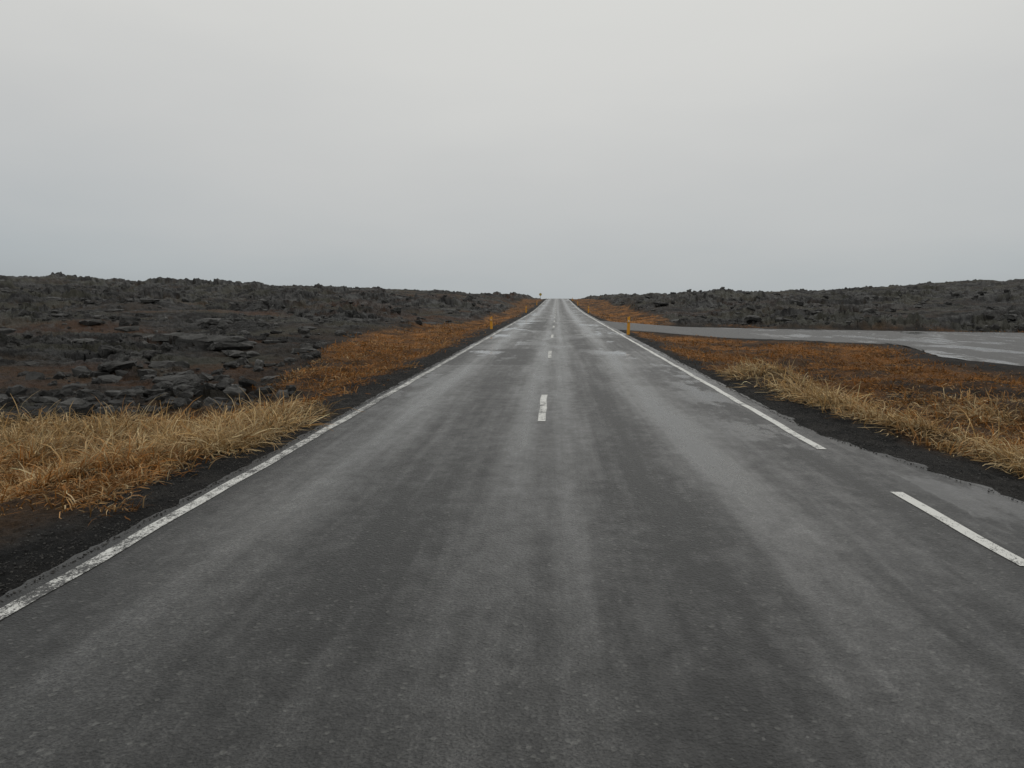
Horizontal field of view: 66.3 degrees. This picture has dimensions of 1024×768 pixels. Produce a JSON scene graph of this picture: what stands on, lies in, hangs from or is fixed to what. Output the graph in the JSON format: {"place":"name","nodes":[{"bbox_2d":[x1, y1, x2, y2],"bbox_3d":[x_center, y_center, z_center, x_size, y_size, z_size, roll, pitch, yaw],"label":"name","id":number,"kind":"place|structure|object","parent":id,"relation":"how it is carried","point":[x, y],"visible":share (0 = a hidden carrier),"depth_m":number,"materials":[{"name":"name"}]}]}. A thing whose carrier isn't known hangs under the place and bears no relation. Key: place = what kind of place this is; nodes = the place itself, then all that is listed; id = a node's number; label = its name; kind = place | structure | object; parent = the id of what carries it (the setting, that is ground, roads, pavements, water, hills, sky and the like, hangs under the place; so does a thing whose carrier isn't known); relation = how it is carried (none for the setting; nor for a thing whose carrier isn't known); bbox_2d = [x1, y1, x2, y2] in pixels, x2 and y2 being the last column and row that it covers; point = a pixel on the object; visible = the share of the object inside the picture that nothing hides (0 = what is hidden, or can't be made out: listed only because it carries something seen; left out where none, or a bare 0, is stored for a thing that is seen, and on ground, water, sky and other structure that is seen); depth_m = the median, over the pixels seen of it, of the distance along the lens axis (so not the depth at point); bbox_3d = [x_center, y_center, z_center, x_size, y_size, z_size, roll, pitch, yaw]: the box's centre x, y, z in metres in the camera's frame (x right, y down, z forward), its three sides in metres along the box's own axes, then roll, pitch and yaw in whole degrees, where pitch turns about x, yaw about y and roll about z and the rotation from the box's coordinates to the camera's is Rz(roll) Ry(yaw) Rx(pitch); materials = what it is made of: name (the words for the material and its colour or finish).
{"place":"outdoors","nodes":[
{"label":"outdoors","id":0,"kind":"place"},
{"bbox_2d":[0,299,1023,767],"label":"road","id":1,"kind":"structure","parent":0,"point":[626,553],"depth_m":4.52,"materials":[{"name":"grey asphalt"}]},
{"bbox_2d":[0,299,546,619],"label":"edge line","id":2,"kind":"object","parent":1,"relation":"on","point":[32,596],"visible":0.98,"depth_m":6.20,"materials":[{"name":"paint"}]},
{"bbox_2d":[538,300,556,420],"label":"line","id":3,"kind":"object","parent":1,"relation":"on","point":[543,409],"visible":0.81,"depth_m":12.85,"materials":[{"name":"paint"}]},
{"bbox_2d":[569,300,1023,565],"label":"edge line","id":4,"kind":"object","parent":1,"relation":"on","point":[990,545],"visible":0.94,"depth_m":6.72,"materials":[{"name":"paint"}]},
{"bbox_2d":[0,272,1023,596],"bbox_3d":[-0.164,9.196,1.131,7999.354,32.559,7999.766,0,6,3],"label":"ground","id":5,"kind":"structure","parent":0,"point":[66,356],"depth_m":33.71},
{"bbox_2d":[490,317,492,328],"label":"road marker post","id":6,"kind":"object","parent":5,"relation":"on","point":[491,324],"visible":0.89,"depth_m":45.99,"materials":[{"name":"yellow plastic"}]},
{"bbox_2d":[0,374,1023,526],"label":"dry grass","id":7,"kind":"structure","parent":5,"relation":"on","point":[183,438],"depth_m":9.93,"materials":[{"name":"beige plant"}]},
{"bbox_2d":[0,284,1023,421],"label":"lava rocks","id":8,"kind":"object","parent":5,"relation":"on","point":[183,387],"visible":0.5,"depth_m":26.67,"materials":[{"name":"black stone"}]},
{"bbox_2d":[417,299,759,331],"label":"dry grass","id":9,"kind":"structure","parent":5,"relation":"on","point":[570,299],"depth_m":70.07,"materials":[{"name":"brown plant"}]},
{"bbox_2d":[627,317,629,334],"bbox_3d":[5.818,-2.800,39.151,0.156,1.168,0.108,1,7,3],"label":"road marker post","id":10,"kind":"object","parent":5,"relation":"on","point":[628,325],"visible":0.88,"depth_m":39.10,"materials":[{"name":"yellow plastic"}]},
{"bbox_2d":[0,322,1023,437],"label":"dry grass","id":11,"kind":"structure","parent":0,"point":[747,368],"depth_m":20.28,"materials":[{"name":"brown plant"}]},
{"bbox_2d":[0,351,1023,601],"bbox_3d":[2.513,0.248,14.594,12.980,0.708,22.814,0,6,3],"label":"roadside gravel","id":12,"kind":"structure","parent":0,"point":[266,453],"depth_m":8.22,"materials":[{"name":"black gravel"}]},
{"bbox_2d":[0,0,1023,298],"label":"sky","id":13,"kind":"structure","parent":0,"point":[554,149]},
{"bbox_2d":[601,321,1023,365],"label":"side road","id":14,"kind":"structure","parent":0,"point":[999,347],"depth_m":40.90,"materials":[{"name":"grey asphalt"}]},
{"bbox_2d":[774,410,1023,540],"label":"road apron","id":15,"kind":"object","parent":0,"point":[995,508],"visible":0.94,"depth_m":7.21,"materials":[{"name":"grey asphalt"}]}
]}

